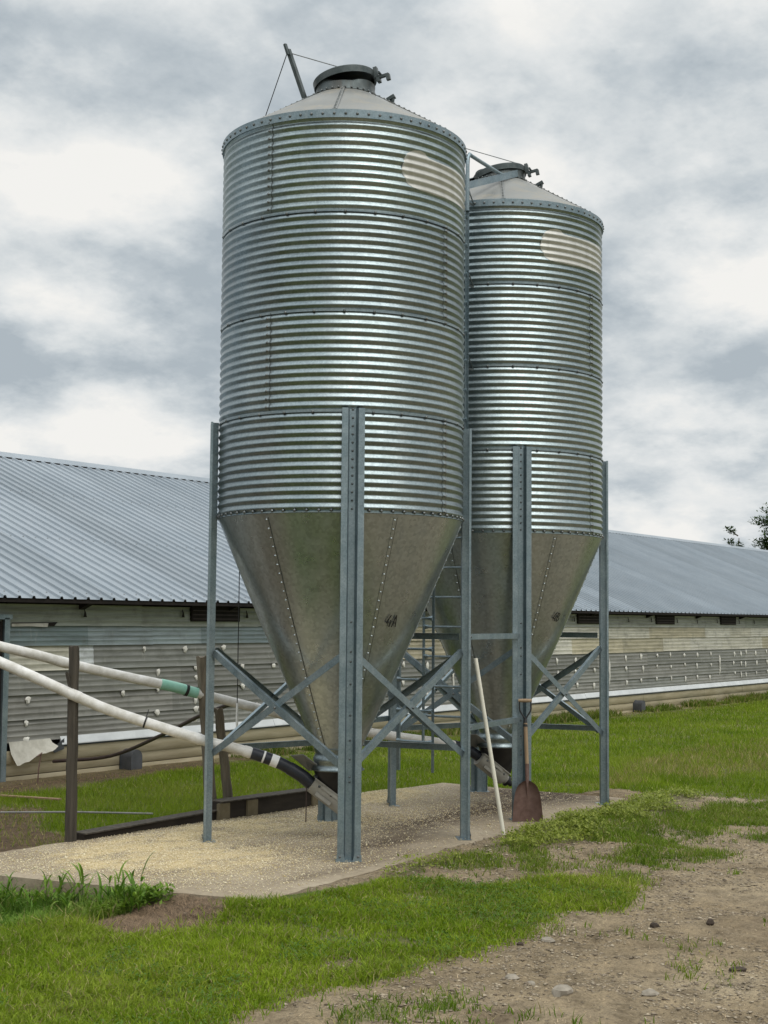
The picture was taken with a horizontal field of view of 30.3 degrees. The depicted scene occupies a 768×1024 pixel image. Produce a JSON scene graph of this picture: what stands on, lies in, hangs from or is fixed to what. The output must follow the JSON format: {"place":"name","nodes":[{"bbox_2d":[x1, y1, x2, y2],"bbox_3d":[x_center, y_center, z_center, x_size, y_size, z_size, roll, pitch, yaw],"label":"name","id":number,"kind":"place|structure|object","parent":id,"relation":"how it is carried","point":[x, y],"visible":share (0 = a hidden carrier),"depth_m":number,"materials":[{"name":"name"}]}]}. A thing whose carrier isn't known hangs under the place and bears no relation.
{"place":"outdoors","nodes":[
{"label":"outdoors","id":0,"kind":"place"},
{"bbox_2d":[0,700,767,1023],"bbox_3d":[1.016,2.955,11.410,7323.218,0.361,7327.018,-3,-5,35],"label":"ground","id":1,"kind":"structure","parent":0,"point":[588,1003],"depth_m":8.63,"materials":[{"name":"brown soil"}]},
{"bbox_2d":[0,871,55,912],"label":"weed plant","id":2,"kind":"object","parent":1,"relation":"on","point":[7,891],"visible":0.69,"depth_m":10.02,"materials":[{"name":"green plant"}]},
{"bbox_2d":[37,753,41,783],"bbox_3d":[-4.234,3.183,17.424,0.017,0.457,0.087,-3,-5,35],"label":"metal stake","id":3,"kind":"object","parent":1,"relation":"on","point":[40,754],"visible":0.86,"depth_m":17.42,"materials":[{"name":"metal"}]},
{"bbox_2d":[12,862,103,912],"bbox_3d":[-2.233,2.627,9.816,0.686,0.421,0.615,-3,-5,35],"label":"weed plant","id":4,"kind":"object","parent":1,"relation":"on","point":[65,896],"visible":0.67,"depth_m":9.87,"materials":[{"name":"green plant"}]},
{"bbox_2d":[0,881,144,930],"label":"corner grass","id":5,"kind":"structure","parent":1,"relation":"on","point":[74,908],"depth_m":9.56,"materials":[{"name":"green plant"}]},
{"bbox_2d":[65,646,79,841],"bbox_3d":[-2.708,2.052,12.248,0.116,1.796,0.160,-3,-5,35],"label":"wooden post","id":6,"kind":"object","parent":1,"relation":"on","point":[72,675],"visible":0.91,"depth_m":12.23,"materials":[{"name":"brown wood"}]},
{"bbox_2d":[0,881,175,927],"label":"corner weeds","id":7,"kind":"object","parent":1,"relation":"on","point":[149,896],"visible":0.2,"depth_m":9.76,"materials":[{"name":"green plant"}]},
{"bbox_2d":[86,850,159,914],"bbox_3d":[-1.784,2.529,9.696,0.554,0.424,0.451,0,-4,11],"label":"weed plant","id":8,"kind":"object","parent":1,"relation":"on","point":[132,890],"visible":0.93,"depth_m":9.63,"materials":[{"name":"green plant"}]},
{"bbox_2d":[0,758,251,851],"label":"dry straw","id":9,"kind":"object","parent":1,"relation":"on","point":[77,785],"visible":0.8,"depth_m":17.29,"materials":[{"name":"brown plant"}]},
{"bbox_2d":[119,748,141,769],"bbox_3d":[-3.426,3.347,19.244,0.210,0.270,0.235,-3,-5,35],"label":"vent hood","id":10,"kind":"object","parent":1,"relation":"on","point":[131,760],"visible":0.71,"depth_m":19.17,"materials":[{"name":"grey metal"}]},
{"bbox_2d":[77,809,216,839],"bbox_3d":[-2.114,2.892,12.980,0.170,0.192,1.732,-3,-5,38],"label":"timber","id":11,"kind":"object","parent":1,"relation":"on","point":[190,817],"visible":0.57,"depth_m":12.86,"materials":[{"name":"brown wood"}]},
{"bbox_2d":[35,878,363,963],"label":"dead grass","id":12,"kind":"structure","parent":1,"relation":"on","point":[154,919],"depth_m":9.40,"materials":[{"name":"plant"}]},
{"bbox_2d":[196,656,216,798],"bbox_3d":[-1.716,2.238,13.818,0.126,1.681,0.308,-3,-5,35],"label":"wooden post","id":13,"kind":"object","parent":1,"relation":"on","point":[201,669],"visible":0.45,"depth_m":13.77,"materials":[{"name":"brown wood"}]},
{"bbox_2d":[214,707,232,797],"bbox_3d":[-1.576,2.517,14.057,0.271,1.162,0.104,4,-6,-41],"label":"wooden post","id":14,"kind":"object","parent":1,"relation":"on","point":[223,758],"visible":0.62,"depth_m":14.01,"materials":[{"name":"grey wood"}]},
{"bbox_2d":[0,783,624,900],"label":"concrete slab","id":15,"kind":"structure","parent":1,"relation":"on","point":[37,878],"depth_m":11.89,"materials":[{"name":"beige concrete"}]},
{"bbox_2d":[212,788,317,819],"bbox_3d":[-1.176,2.903,14.131,0.190,0.182,1.464,-3,-6,39],"label":"timber","id":16,"kind":"object","parent":15,"relation":"on","point":[250,805],"visible":0.84,"depth_m":14.01,"materials":[{"name":"brown wood"}]},
{"bbox_2d":[0,783,611,895],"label":"spilled feed","id":17,"kind":"object","parent":15,"relation":"on","point":[139,836],"visible":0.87,"depth_m":11.92},
{"bbox_2d":[202,43,471,861],"bbox_3d":[-0.341,-0.695,12.756,2.228,7.154,2.362,-3,-5,35],"label":"grain silo","id":18,"kind":"object","parent":15,"relation":"on","point":[343,491],"visible":1,"depth_m":11.87,"materials":[{"name":"metal"}]},
{"bbox_2d":[0,656,314,821],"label":"feed pipe","id":19,"kind":"object","parent":18,"relation":"attached to","point":[303,777],"visible":0.98,"depth_m":12.31,"materials":[{"name":"white plastic"}]},
{"bbox_2d":[236,55,286,726],"bbox_3d":[-1.124,-1.062,13.037,0.020,6.273,0.773,3,-5,-34],"label":"pull rope","id":20,"kind":"object","parent":18,"relation":"hanging from","point":[239,572],"visible":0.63,"depth_m":13.15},
{"bbox_2d":[470,717,519,730],"bbox_3d":[1.027,1.972,13.236,0.052,0.052,1.262,-2,-5,26],"label":"tie bar","id":21,"kind":"object","parent":18,"relation":"attached to","point":[492,723],"visible":0.83,"depth_m":13.26,"materials":[{"name":"metal"}]},
{"bbox_2d":[471,633,519,639],"bbox_3d":[1.034,1.165,13.297,0.052,0.052,1.262,-2,-5,26],"label":"tie bar","id":22,"kind":"object","parent":18,"relation":"attached to","point":[498,636],"visible":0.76,"depth_m":13.33,"materials":[{"name":"metal"}]},
{"bbox_2d":[474,658,505,834],"bbox_3d":[0.950,2.111,12.777,0.301,1.582,0.043,1,-4,-8],"label":"plastic pole","id":23,"kind":"object","parent":15,"relation":"on","point":[489,746],"visible":0.9,"depth_m":12.76,"materials":[{"name":"beige plastic"}]},
{"bbox_2d":[386,148,609,819],"bbox_3d":[1.189,-0.503,15.103,2.228,7.154,2.380,-3,-5,35],"label":"grain silo","id":24,"kind":"object","parent":15,"relation":"on","point":[533,377],"visible":0.69,"depth_m":14.28,"materials":[{"name":"metal"}]},
{"bbox_2d":[0,641,481,760],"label":"feed pipe","id":25,"kind":"object","parent":24,"relation":"attached to","point":[129,677],"visible":0.62,"depth_m":13.58,"materials":[{"name":"white plastic"}]},
{"bbox_2d":[374,716,388,722],"bbox_3d":[-0.236,2.101,14.224,0.052,0.052,1.226,-2,-5,27],"label":"tie bar","id":26,"kind":"object","parent":24,"relation":"attached to","point":[381,718],"visible":0.17,"depth_m":14.62,"materials":[{"name":"metal"}]},
{"bbox_2d":[512,699,542,821],"bbox_3d":[1.387,2.391,13.684,0.296,1.166,0.148,0,-4,6],"label":"scoop shovel","id":27,"kind":"object","parent":15,"relation":"on","point":[527,805],"visible":1,"depth_m":13.63,"materials":[{"name":"metal"}]},
{"bbox_2d":[0,869,651,1023],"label":"grass","id":28,"kind":"structure","parent":1,"relation":"on","point":[23,948],"depth_m":8.42,"materials":[{"name":"green plant"}]},
{"bbox_2d":[0,451,767,781],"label":"poultry barn","id":29,"kind":"structure","parent":1,"relation":"on","point":[102,565],"depth_m":22.16,"materials":[{"name":"metal"}]},
{"bbox_2d":[52,705,229,762],"bbox_3d":[-2.698,2.567,16.317,0.483,1.018,4.690,4,-5,-34],"label":"bent hose","id":30,"kind":"object","parent":29,"relation":"attached to","point":[186,722],"visible":0.67,"depth_m":17.07,"materials":[{"name":"black rubber"}]},
{"bbox_2d":[60,797,767,1023],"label":"grass tufts","id":31,"kind":"object","parent":1,"relation":"on","point":[689,818],"visible":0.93,"depth_m":11.88,"materials":[{"name":"green plant"}]},
{"bbox_2d":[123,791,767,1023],"bbox_3d":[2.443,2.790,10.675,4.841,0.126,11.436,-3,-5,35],"label":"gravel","id":32,"kind":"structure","parent":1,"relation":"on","point":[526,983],"depth_m":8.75,"materials":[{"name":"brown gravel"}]},
{"bbox_2d":[253,800,767,1023],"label":"stones","id":33,"kind":"object","parent":1,"relation":"on","point":[593,948],"visible":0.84,"depth_m":8.26,"materials":[{"name":"grey stone"}]},
{"bbox_2d":[504,974,519,979],"bbox_3d":[0.709,2.587,7.884,0.085,0.040,0.072,2,-5,-24],"label":"stone","id":34,"kind":"object","parent":1,"relation":"on","point":[512,976],"visible":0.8,"depth_m":7.86,"materials":[{"name":"beige stone"}]},
{"bbox_2d":[380,786,706,875],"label":"ground weeds","id":35,"kind":"object","parent":1,"relation":"on","point":[657,798],"visible":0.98,"depth_m":13.30,"materials":[{"name":"green plant"}]},
{"bbox_2d":[541,937,554,942],"bbox_3d":[1.012,2.658,8.804,0.094,0.045,0.080,-4,-6,43],"label":"stone","id":36,"kind":"object","parent":1,"relation":"on","point":[548,939],"visible":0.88,"depth_m":8.78,"materials":[{"name":"beige stone"}]},
{"bbox_2d":[552,984,572,996],"bbox_3d":[0.943,2.542,7.524,0.143,0.068,0.107,5,-6,-43],"label":"stone","id":37,"kind":"object","parent":1,"relation":"on","point":[559,990],"visible":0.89,"depth_m":7.49,"materials":[{"name":"beige stone"}]},
{"bbox_2d":[633,700,645,711],"bbox_3d":[5.839,4.434,32.452,0.210,0.270,0.235,-3,-5,35],"label":"vent hood","id":38,"kind":"object","parent":1,"relation":"on","point":[638,705],"visible":0.99,"depth_m":32.38,"materials":[{"name":"grey metal"}]},
{"bbox_2d":[641,989,658,996],"bbox_3d":[1.419,2.562,7.547,0.109,0.045,0.071,2,-5,-16],"label":"stone","id":39,"kind":"object","parent":1,"relation":"on","point":[649,992],"visible":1,"depth_m":7.53,"materials":[{"name":"beige stone"}]},
{"bbox_2d":[650,922,659,927],"bbox_3d":[1.760,2.690,9.220,0.055,0.048,0.074,3,-5,-26],"label":"dirt clod","id":40,"kind":"object","parent":1,"relation":"on","point":[654,925],"visible":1,"depth_m":9.20,"materials":[{"name":"brown soil"}]},
{"bbox_2d":[706,918,714,925],"bbox_3d":[2.128,2.679,9.255,0.054,0.056,0.067,-1,-5,23],"label":"dirt clod","id":41,"kind":"object","parent":1,"relation":"on","point":[710,922],"visible":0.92,"depth_m":9.23,"materials":[{"name":"brown soil"}]},
{"bbox_2d":[724,526,748,547],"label":"tree","id":42,"kind":"object","parent":1,"relation":"on","point":[730,540],"visible":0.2,"depth_m":95.76,"materials":[{"name":"green plant"}]},
{"bbox_2d":[729,966,746,971],"bbox_3d":[2.010,2.603,8.073,0.106,0.033,0.082,2,-5,-17],"label":"dirt clod","id":43,"kind":"object","parent":1,"relation":"on","point":[743,969],"visible":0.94,"depth_m":8.05,"materials":[{"name":"brown soil"}]},
{"bbox_2d":[747,502,767,549],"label":"tree","id":44,"kind":"object","parent":1,"relation":"on","point":[762,540],"visible":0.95,"depth_m":94.98,"materials":[{"name":"green plant"}]},
{"bbox_2d":[0,699,767,848],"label":"grass lawn","id":45,"kind":"structure","parent":0,"point":[628,763],"depth_m":18.52,"materials":[{"name":"green plant"}]},
{"bbox_2d":[0,794,61,799],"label":"plank","id":46,"kind":"object","parent":45,"relation":"on","point":[2,795],"visible":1,"depth_m":15.43,"materials":[{"name":"wood"}]},
{"bbox_2d":[0,811,152,814],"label":"ground conduit","id":47,"kind":"object","parent":45,"relation":"on","point":[97,812],"visible":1,"depth_m":14.16,"materials":[{"name":"grey metal"}]},
{"bbox_2d":[0,0,767,549],"label":"sky","id":48,"kind":"structure","parent":0,"point":[649,117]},
{"bbox_2d":[230,690,767,758],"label":"tall grass","id":49,"kind":"structure","parent":0,"point":[565,717],"depth_m":30.12,"materials":[{"name":"green plant"}]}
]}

